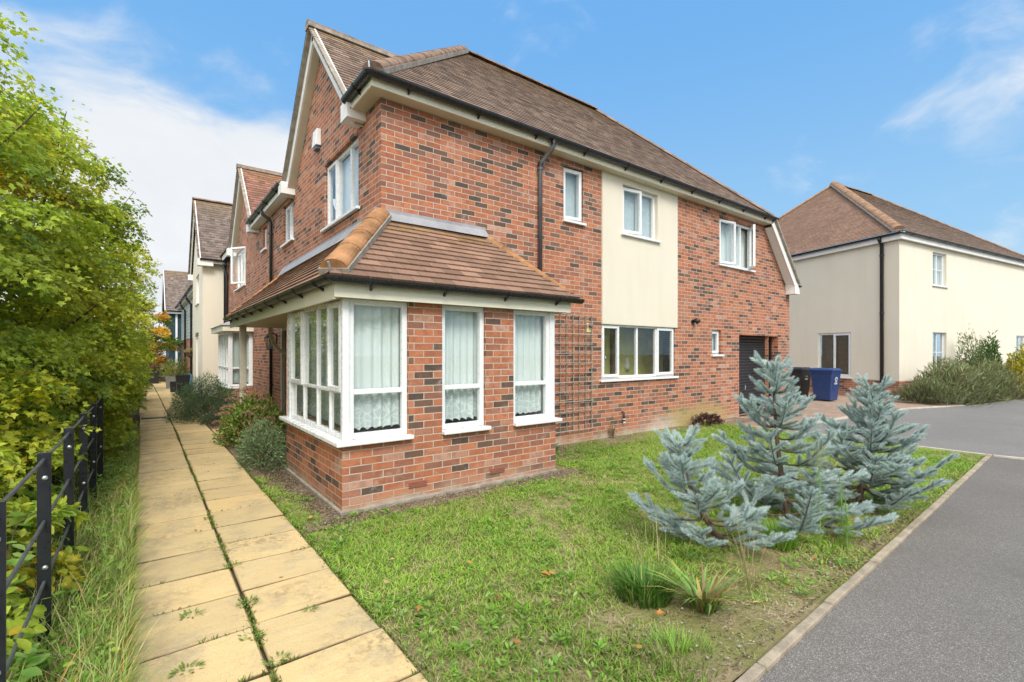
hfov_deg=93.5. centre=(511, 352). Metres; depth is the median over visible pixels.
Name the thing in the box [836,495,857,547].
tall weed
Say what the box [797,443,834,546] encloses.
tall weed
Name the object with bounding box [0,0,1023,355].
sky
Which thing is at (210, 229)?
terraced house
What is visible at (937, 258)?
window
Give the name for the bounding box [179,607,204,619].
path weed
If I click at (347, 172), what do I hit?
window
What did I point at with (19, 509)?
hedge shrub
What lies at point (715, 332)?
window
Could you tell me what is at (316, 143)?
alarm box
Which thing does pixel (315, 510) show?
soil strip
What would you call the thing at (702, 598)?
strap leaf plant
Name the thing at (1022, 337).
window
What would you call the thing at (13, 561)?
leafy weed
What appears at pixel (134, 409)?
hedge shrub
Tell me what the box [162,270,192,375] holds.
terraced house
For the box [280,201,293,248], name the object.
window
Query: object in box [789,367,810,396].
wheelie bin
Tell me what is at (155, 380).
planter
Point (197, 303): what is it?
window
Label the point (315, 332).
bay window
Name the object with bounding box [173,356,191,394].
planter
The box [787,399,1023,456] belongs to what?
road
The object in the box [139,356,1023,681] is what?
ground
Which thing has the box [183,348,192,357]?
hanging basket
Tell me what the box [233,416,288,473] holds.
bluish shrub
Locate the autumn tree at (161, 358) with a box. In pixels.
[141,304,181,365]
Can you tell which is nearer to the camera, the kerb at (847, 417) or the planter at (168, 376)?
the kerb at (847, 417)
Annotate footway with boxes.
[757,456,1023,681]
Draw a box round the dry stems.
[245,402,279,451]
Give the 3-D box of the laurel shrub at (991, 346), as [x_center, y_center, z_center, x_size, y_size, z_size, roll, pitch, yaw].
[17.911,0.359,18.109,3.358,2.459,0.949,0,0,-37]
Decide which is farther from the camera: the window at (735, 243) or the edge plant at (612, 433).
the window at (735, 243)
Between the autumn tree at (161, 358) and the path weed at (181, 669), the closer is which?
the path weed at (181, 669)
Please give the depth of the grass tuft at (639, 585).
3.06 m
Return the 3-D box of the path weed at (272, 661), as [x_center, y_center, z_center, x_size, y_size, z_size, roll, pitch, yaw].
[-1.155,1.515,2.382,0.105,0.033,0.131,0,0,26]
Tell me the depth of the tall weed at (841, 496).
3.96 m
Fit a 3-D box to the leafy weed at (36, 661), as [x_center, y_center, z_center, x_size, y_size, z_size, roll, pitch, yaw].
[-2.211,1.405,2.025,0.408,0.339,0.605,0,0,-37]
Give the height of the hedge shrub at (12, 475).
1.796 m
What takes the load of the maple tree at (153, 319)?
on the verge
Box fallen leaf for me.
[540,571,549,576]
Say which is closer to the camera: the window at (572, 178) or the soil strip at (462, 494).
the soil strip at (462, 494)
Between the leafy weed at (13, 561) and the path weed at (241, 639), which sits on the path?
the path weed at (241, 639)
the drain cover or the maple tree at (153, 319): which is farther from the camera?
the maple tree at (153, 319)
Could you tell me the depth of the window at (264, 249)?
12.18 m
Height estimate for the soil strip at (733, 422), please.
0.012 m
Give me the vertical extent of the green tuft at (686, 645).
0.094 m
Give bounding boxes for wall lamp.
[691,318,700,324]
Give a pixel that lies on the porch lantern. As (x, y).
(267, 336)
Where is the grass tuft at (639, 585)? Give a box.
[598,551,693,610]
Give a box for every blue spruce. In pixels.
[626,422,796,550]
[703,350,898,535]
[758,373,959,510]
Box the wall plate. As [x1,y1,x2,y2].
[587,323,591,331]
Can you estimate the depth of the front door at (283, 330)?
10.50 m
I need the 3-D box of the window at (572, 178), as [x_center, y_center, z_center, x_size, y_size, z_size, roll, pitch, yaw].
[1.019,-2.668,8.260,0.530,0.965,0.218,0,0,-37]
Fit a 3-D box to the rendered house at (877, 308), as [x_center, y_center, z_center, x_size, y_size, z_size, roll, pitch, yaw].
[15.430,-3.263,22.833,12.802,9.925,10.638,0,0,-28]
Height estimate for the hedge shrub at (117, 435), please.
2.353 m
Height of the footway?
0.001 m
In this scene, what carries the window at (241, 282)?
in the terraced house at (246, 250)
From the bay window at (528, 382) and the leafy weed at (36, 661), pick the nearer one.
the leafy weed at (36, 661)
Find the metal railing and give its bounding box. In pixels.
[0,396,102,681]
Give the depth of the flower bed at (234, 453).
6.68 m
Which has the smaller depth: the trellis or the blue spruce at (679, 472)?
the blue spruce at (679, 472)
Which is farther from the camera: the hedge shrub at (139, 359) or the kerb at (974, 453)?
the hedge shrub at (139, 359)
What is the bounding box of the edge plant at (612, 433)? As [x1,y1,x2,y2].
[608,417,617,437]
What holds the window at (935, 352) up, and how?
in the rendered house at (877, 308)
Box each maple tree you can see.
[0,5,127,464]
[0,88,151,476]
[0,182,158,424]
[1,248,162,389]
[108,287,157,379]
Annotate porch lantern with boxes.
[264,332,276,349]
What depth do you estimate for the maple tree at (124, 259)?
9.79 m
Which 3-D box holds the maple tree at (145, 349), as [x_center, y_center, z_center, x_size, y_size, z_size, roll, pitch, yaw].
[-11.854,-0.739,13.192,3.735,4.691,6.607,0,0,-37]
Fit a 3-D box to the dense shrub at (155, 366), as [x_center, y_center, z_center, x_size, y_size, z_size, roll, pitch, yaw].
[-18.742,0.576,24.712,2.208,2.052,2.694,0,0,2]
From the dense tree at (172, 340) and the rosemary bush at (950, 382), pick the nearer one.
the rosemary bush at (950, 382)
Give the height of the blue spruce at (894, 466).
1.427 m
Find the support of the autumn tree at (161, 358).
on the ground at (821, 364)
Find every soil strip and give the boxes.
[274,485,351,531]
[311,468,586,531]
[555,417,753,455]
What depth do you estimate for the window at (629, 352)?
10.04 m
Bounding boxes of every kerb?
[735,454,991,681]
[773,405,964,429]
[779,429,1023,459]
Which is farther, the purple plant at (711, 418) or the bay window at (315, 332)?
the purple plant at (711, 418)
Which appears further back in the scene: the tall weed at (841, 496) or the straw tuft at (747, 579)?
the tall weed at (841, 496)
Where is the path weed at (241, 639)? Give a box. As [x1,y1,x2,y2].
[237,628,264,640]
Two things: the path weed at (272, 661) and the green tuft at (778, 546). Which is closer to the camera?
the path weed at (272, 661)
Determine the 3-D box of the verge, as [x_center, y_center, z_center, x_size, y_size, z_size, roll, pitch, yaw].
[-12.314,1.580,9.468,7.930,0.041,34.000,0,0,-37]
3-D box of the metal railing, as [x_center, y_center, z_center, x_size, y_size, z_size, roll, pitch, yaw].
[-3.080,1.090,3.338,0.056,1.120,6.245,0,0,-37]
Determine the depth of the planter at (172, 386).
18.34 m
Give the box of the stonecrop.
[210,385,285,449]
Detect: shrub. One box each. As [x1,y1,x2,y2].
[0,321,117,497]
[0,340,100,550]
[0,443,97,663]
[33,300,142,463]
[74,337,147,433]
[114,350,147,401]
[115,349,152,408]
[139,344,174,378]
[163,370,238,423]
[199,412,225,425]
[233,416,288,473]
[953,323,986,373]
[977,330,1002,373]
[1002,343,1023,395]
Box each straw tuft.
[594,502,711,581]
[721,496,816,594]
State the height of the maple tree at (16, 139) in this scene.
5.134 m
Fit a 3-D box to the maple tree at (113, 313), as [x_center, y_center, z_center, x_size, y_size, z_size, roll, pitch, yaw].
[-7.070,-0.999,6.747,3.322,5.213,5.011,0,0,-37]
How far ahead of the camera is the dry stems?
6.81 m
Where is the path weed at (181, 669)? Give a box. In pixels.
[166,660,205,678]
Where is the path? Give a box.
[127,381,428,681]
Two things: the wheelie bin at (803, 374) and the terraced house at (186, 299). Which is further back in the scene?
the terraced house at (186, 299)
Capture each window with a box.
[194,276,198,306]
[218,332,227,385]
[231,246,245,291]
[231,331,249,385]
[260,229,266,252]
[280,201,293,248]
[290,299,340,438]
[320,137,359,232]
[349,299,406,439]
[442,305,483,429]
[514,310,548,421]
[562,167,586,226]
[599,324,678,381]
[621,186,661,243]
[711,330,723,355]
[718,218,755,272]
[819,332,852,378]
[932,253,948,287]
[933,333,942,366]
[1016,336,1023,353]
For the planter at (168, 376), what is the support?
on the path
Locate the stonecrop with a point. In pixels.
(234, 424)
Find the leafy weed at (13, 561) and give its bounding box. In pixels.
[6,522,35,618]
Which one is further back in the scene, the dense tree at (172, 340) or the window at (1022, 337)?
the dense tree at (172, 340)
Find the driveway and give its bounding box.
[721,393,958,428]
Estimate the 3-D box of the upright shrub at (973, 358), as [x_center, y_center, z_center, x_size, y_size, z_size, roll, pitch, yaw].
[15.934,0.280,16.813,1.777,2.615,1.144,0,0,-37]
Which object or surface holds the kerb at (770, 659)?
on the ground at (821, 364)
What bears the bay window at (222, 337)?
in the terraced house at (246, 250)
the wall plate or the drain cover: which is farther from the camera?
the drain cover
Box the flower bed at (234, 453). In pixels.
[193,398,299,486]
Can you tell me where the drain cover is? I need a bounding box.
[141,416,164,419]
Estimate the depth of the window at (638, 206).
9.35 m
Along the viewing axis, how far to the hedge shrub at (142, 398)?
11.11 m
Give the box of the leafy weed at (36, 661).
[6,626,56,681]
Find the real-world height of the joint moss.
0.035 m
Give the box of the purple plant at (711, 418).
[690,412,724,425]
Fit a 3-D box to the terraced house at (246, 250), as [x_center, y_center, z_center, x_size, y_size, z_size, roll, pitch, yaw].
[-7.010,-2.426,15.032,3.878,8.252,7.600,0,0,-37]
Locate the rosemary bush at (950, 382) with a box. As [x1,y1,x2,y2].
[889,356,1023,407]
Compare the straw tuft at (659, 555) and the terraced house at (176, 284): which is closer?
the straw tuft at (659, 555)
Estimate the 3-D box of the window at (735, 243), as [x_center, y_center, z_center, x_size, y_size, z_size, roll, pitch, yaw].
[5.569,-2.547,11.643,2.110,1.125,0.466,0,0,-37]
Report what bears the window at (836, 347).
in the rendered house at (877, 308)
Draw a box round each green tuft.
[631,619,728,681]
[756,511,810,551]
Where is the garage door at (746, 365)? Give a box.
[739,335,771,413]
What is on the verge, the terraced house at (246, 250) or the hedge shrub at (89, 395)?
the hedge shrub at (89, 395)
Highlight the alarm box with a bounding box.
[312,128,320,151]
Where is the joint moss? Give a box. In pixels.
[134,419,444,681]
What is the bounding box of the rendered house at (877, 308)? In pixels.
[778,181,1023,400]
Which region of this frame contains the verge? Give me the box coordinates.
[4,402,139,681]
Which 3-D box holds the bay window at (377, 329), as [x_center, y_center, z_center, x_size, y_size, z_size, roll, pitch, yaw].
[-1.382,0.165,4.900,0.615,1.370,0.145,0,0,-37]
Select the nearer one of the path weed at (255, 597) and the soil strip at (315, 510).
the path weed at (255, 597)
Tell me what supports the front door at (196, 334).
in the terraced house at (210, 229)
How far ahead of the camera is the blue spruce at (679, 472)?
3.75 m
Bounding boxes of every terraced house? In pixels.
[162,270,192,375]
[175,284,192,374]
[188,197,232,394]
[211,164,334,405]
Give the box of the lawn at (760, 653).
[272,428,979,681]
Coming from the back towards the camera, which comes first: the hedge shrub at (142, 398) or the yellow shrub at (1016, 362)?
the yellow shrub at (1016, 362)
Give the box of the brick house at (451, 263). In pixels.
[223,19,801,515]
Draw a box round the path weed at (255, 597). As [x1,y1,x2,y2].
[237,595,259,607]
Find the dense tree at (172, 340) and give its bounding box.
[135,292,183,365]
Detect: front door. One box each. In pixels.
[195,332,198,384]
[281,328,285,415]
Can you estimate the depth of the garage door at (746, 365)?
12.34 m
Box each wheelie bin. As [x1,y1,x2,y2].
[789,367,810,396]
[807,368,842,400]
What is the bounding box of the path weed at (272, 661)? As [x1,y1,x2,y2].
[261,650,292,666]
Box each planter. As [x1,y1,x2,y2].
[148,371,158,383]
[159,358,182,388]
[169,381,176,392]
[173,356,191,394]
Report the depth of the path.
3.15 m
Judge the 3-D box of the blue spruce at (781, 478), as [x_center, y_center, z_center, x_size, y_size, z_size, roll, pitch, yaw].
[2.464,0.801,4.255,1.365,1.658,1.832,0,0,14]
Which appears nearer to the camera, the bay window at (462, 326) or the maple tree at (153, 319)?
the bay window at (462, 326)
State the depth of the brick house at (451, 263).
7.21 m
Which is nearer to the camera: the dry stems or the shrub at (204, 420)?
the dry stems
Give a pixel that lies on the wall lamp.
(696, 320)
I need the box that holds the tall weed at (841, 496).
[831,469,850,540]
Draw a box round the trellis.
[555,313,592,433]
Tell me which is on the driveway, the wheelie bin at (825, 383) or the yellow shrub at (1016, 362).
the wheelie bin at (825, 383)
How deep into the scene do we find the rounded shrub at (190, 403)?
10.75 m
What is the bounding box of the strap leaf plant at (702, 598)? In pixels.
[638,554,785,615]

